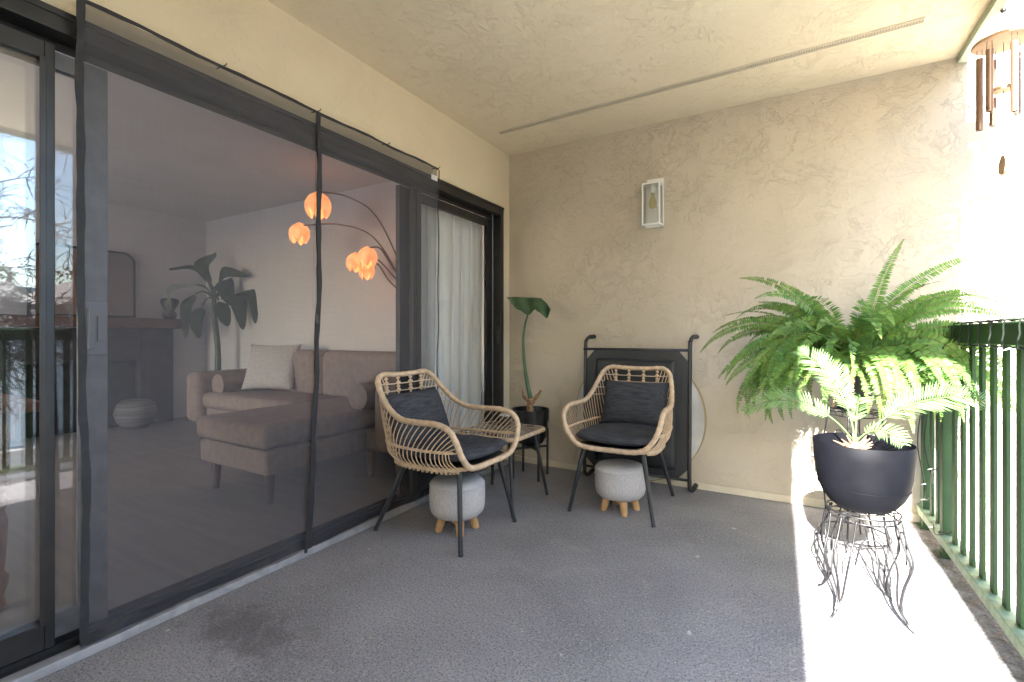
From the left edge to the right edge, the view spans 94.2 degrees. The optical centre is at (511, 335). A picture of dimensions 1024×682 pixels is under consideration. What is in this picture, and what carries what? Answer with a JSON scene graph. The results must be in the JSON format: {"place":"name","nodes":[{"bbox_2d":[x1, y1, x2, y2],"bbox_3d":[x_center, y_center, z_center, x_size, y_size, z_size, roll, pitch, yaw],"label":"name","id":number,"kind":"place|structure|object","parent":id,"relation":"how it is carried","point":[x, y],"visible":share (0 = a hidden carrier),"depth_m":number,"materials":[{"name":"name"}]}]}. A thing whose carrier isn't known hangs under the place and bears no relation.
{"place":"outdoors","nodes":[
{"label":"outdoors","id":0,"kind":"place"},
{"bbox_2d":[0,393,38,609],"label":"dining table","id":1,"kind":"object","parent":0,"point":[11,406],"visible":0.93,"depth_m":1.73,"materials":[{"name":"white wood"}]},
{"bbox_2d":[0,182,203,416],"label":"room wall","id":2,"kind":"structure","parent":0,"point":[19,220],"depth_m":4.58,"materials":[{"name":"white paint"}]},
{"bbox_2d":[0,51,300,219],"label":"room ceiling","id":3,"kind":"structure","parent":0,"point":[19,122],"depth_m":3.30,"materials":[{"name":"white paint"}]},
{"bbox_2d":[0,424,388,629],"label":"room floor","id":4,"kind":"structure","parent":0,"point":[21,593],"depth_m":2.48,"materials":[{"name":"grey wood"}]},
{"bbox_2d":[0,314,165,442],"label":"fireplace","id":5,"kind":"object","parent":4,"relation":"on","point":[19,355],"visible":0.25,"depth_m":4.61,"materials":[{"name":"grey paint"}]},
{"bbox_2d":[27,242,134,315],"bbox_3d":[-4.470,-0.556,4.985,0.029,0.728,0.880,0,0,30],"label":"mantel mirror","id":6,"kind":"object","parent":5,"relation":"on","point":[65,280],"visible":0.35,"depth_m":4.80,"materials":[{"name":"black mirror"}]},
{"bbox_2d":[187,355,392,464],"bbox_3d":[-1.919,0.572,3.940,2.620,0.863,1.600,0,0,30],"label":"chaise sofa","id":7,"kind":"object","parent":4,"relation":"on","point":[309,408],"visible":0.02,"depth_m":3.36,"materials":[{"name":"beige fabric"}]},
{"bbox_2d":[206,196,483,422],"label":"room wall end","id":8,"kind":"structure","parent":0,"point":[482,310],"depth_m":3.92,"materials":[{"name":"white paint"}]},
{"bbox_2d":[499,413,511,425],"bbox_3d":[-0.040,0.535,3.032,0.084,0.068,0.084,0,0,30],"label":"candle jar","id":9,"kind":"object","parent":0,"point":[504,418],"visible":0.53,"depth_m":3.00,"materials":[{"name":"glass"}]},
{"bbox_2d":[34,461,1023,681],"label":"balcony floor","id":10,"kind":"structure","parent":0,"point":[722,587],"depth_m":1.74,"materials":[{"name":"grey concrete"}]},
{"bbox_2d":[374,368,520,556],"bbox_3d":[-0.354,0.597,2.504,0.628,0.807,0.580,0,0,32],"label":"rattan armchair","id":11,"kind":"object","parent":10,"relation":"on","point":[449,451],"visible":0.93,"depth_m":2.40,"materials":[{"name":"beige wicker"}]},
{"bbox_2d":[385,386,448,449],"bbox_3d":[-0.506,0.435,2.580,0.130,0.290,0.450,-24,-11,25],"label":"lumbar pillow","id":12,"kind":"object","parent":11,"relation":"on","point":[425,404],"visible":0.78,"depth_m":2.49,"materials":[{"name":"grey fabric"}]},
{"bbox_2d":[429,472,484,537],"bbox_3d":[-0.281,0.863,2.449,0.286,0.274,0.286,0,0,22],"label":"round stool","id":13,"kind":"object","parent":10,"relation":"on","point":[443,497],"visible":0.86,"depth_m":2.35,"materials":[{"name":"grey fabric"}]},
{"bbox_2d":[456,421,548,517],"bbox_3d":[-0.064,0.786,2.901,0.437,0.432,0.447,0,0,30],"label":"side table","id":14,"kind":"object","parent":10,"relation":"on","point":[527,431],"visible":0.62,"depth_m":2.88,"materials":[{"name":"wicker"}]},
{"bbox_2d":[512,428,548,481],"bbox_3d":[0.132,0.833,3.377,0.206,0.335,0.206,0,0,23],"label":"pot stand","id":15,"kind":"object","parent":10,"relation":"on","point":[547,456],"visible":0.52,"depth_m":3.41,"materials":[{"name":"black metal"}]},
{"bbox_2d":[507,297,550,446],"bbox_3d":[0.117,0.249,3.393,0.308,1.062,0.280,0,0,30],"label":"elephant ear plant","id":16,"kind":"object","parent":15,"relation":"on","point":[530,413],"visible":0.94,"depth_m":3.36,"materials":[{"name":"green plant"}]},
{"bbox_2d":[561,364,674,527],"bbox_3d":[0.671,0.597,2.850,0.580,0.807,0.628,0,0,29],"label":"rattan armchair","id":17,"kind":"object","parent":10,"relation":"on","point":[633,439],"visible":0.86,"depth_m":2.71,"materials":[{"name":"beige wicker"}]},
{"bbox_2d":[600,379,668,427],"bbox_3d":[0.770,0.428,3.000,0.420,0.290,0.130,0,-20,31],"label":"lumbar pillow","id":18,"kind":"object","parent":17,"relation":"on","point":[636,402],"visible":0.91,"depth_m":2.94,"materials":[{"name":"grey fabric"}]},
{"bbox_2d":[595,458,645,516],"bbox_3d":[0.619,0.863,2.723,0.286,0.274,0.286,0,0,36],"label":"round stool","id":19,"kind":"object","parent":10,"relation":"on","point":[621,482],"visible":0.91,"depth_m":2.62,"materials":[{"name":"grey fabric"}]},
{"bbox_2d":[583,334,698,492],"bbox_3d":[0.851,0.496,3.206,0.751,1.005,0.153,0,0,30],"label":"folded cot","id":20,"kind":"object","parent":10,"relation":"on","point":[677,452],"visible":0.57,"depth_m":3.08,"materials":[{"name":"black metal"}]},
{"bbox_2d":[576,379,706,480],"bbox_3d":[0.857,0.548,3.262,0.888,0.888,0.032,0,0,30],"label":"round tabletop","id":21,"kind":"object","parent":10,"relation":"on","point":[699,420],"visible":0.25,"depth_m":3.06,"materials":[{"name":"white metal"}]},
{"bbox_2d":[816,406,895,553],"bbox_3d":[1.642,0.678,2.284,0.292,0.644,0.292,0,0,-11],"label":"wire plant stand","id":22,"kind":"object","parent":10,"relation":"on","point":[843,412],"visible":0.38,"depth_m":2.23,"materials":[{"name":"black metal"}]},
{"bbox_2d":[700,239,1018,437],"bbox_3d":[1.599,0.009,2.229,1.337,0.954,1.056,0,0,30],"label":"boston fern","id":23,"kind":"object","parent":22,"relation":"on","point":[918,354],"visible":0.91,"depth_m":2.07,"materials":[{"name":"green plant"}]},
{"bbox_2d":[816,499,915,634],"bbox_3d":[1.282,0.817,1.742,0.264,0.366,0.264,0,0,23],"label":"wire plant stand","id":24,"kind":"object","parent":10,"relation":"on","point":[838,601],"visible":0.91,"depth_m":1.69,"materials":[{"name":"black metal"}]},
{"bbox_2d":[740,345,989,514],"bbox_3d":[1.328,0.336,1.775,0.793,0.596,0.369,0,0,-4],"label":"sago palm","id":25,"kind":"object","parent":24,"relation":"on","point":[864,473],"visible":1,"depth_m":1.70,"materials":[{"name":"green plant"}]},
{"bbox_2d":[916,321,1023,658],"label":"balcony railing","id":26,"kind":"object","parent":10,"relation":"on","point":[1006,614],"visible":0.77,"depth_m":1.75,"materials":[{"name":"green metal"}]},
{"bbox_2d":[917,317,1023,534],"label":"string lights","id":27,"kind":"object","parent":26,"relation":"attached to","point":[1002,337],"visible":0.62,"depth_m":1.78,"materials":[{"name":"black"}]},
{"label":"ground","id":28,"kind":"structure","parent":0,"visible":0},
{"bbox_2d":[41,0,508,459],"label":"door wall","id":29,"kind":"structure","parent":28,"relation":"on","point":[268,44],"depth_m":2.31,"materials":[{"name":"beige paint"}]},
{"bbox_2d":[0,0,508,681],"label":"sliding door","id":30,"kind":"structure","parent":29,"relation":"attached to","point":[46,640],"depth_m":1.46,"materials":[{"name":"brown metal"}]},
{"bbox_2d":[75,0,439,648],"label":"fly screen","id":31,"kind":"object","parent":30,"relation":"hanging from","point":[268,347],"visible":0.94,"depth_m":1.84,"materials":[{"name":"black fabric"}]},
{"bbox_2d":[429,200,481,466],"bbox_3d":[-0.463,0.023,3.431,0.110,1.930,0.788,0,0,30],"label":"door curtain","id":32,"kind":"object","parent":30,"relation":"hanging from","point":[460,316],"depth_m":3.54,"materials":[{"name":"white fabric"}]},
{"bbox_2d":[508,0,1023,606],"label":"stucco wall","id":33,"kind":"structure","parent":28,"relation":"on","point":[834,194],"depth_m":2.90,"materials":[{"name":"beige paint"}]},
{"bbox_2d":[267,0,990,155],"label":"balcony ceiling","id":34,"kind":"structure","parent":33,"relation":"attached to","point":[511,77],"depth_m":2.40,"materials":[{"name":"beige paint"}]},
{"bbox_2d":[957,0,1007,63],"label":"fascia beam","id":35,"kind":"structure","parent":34,"relation":"attached to","point":[987,19],"depth_m":2.18,"materials":[{"name":"white paint"}]},
{"bbox_2d":[971,7,1023,174],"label":"wind chime","id":36,"kind":"object","parent":35,"relation":"hanging from","point":[1011,39],"visible":1,"depth_m":2.04,"materials":[{"name":"brown wood"}]},
{"bbox_2d":[642,178,663,227],"bbox_3d":[0.944,-0.895,3.179,0.118,0.334,0.134,0,0,30],"label":"wall lantern","id":37,"kind":"object","parent":33,"relation":"attached to","point":[654,188],"depth_m":3.21,"materials":[{"name":"white paint"}]}
]}

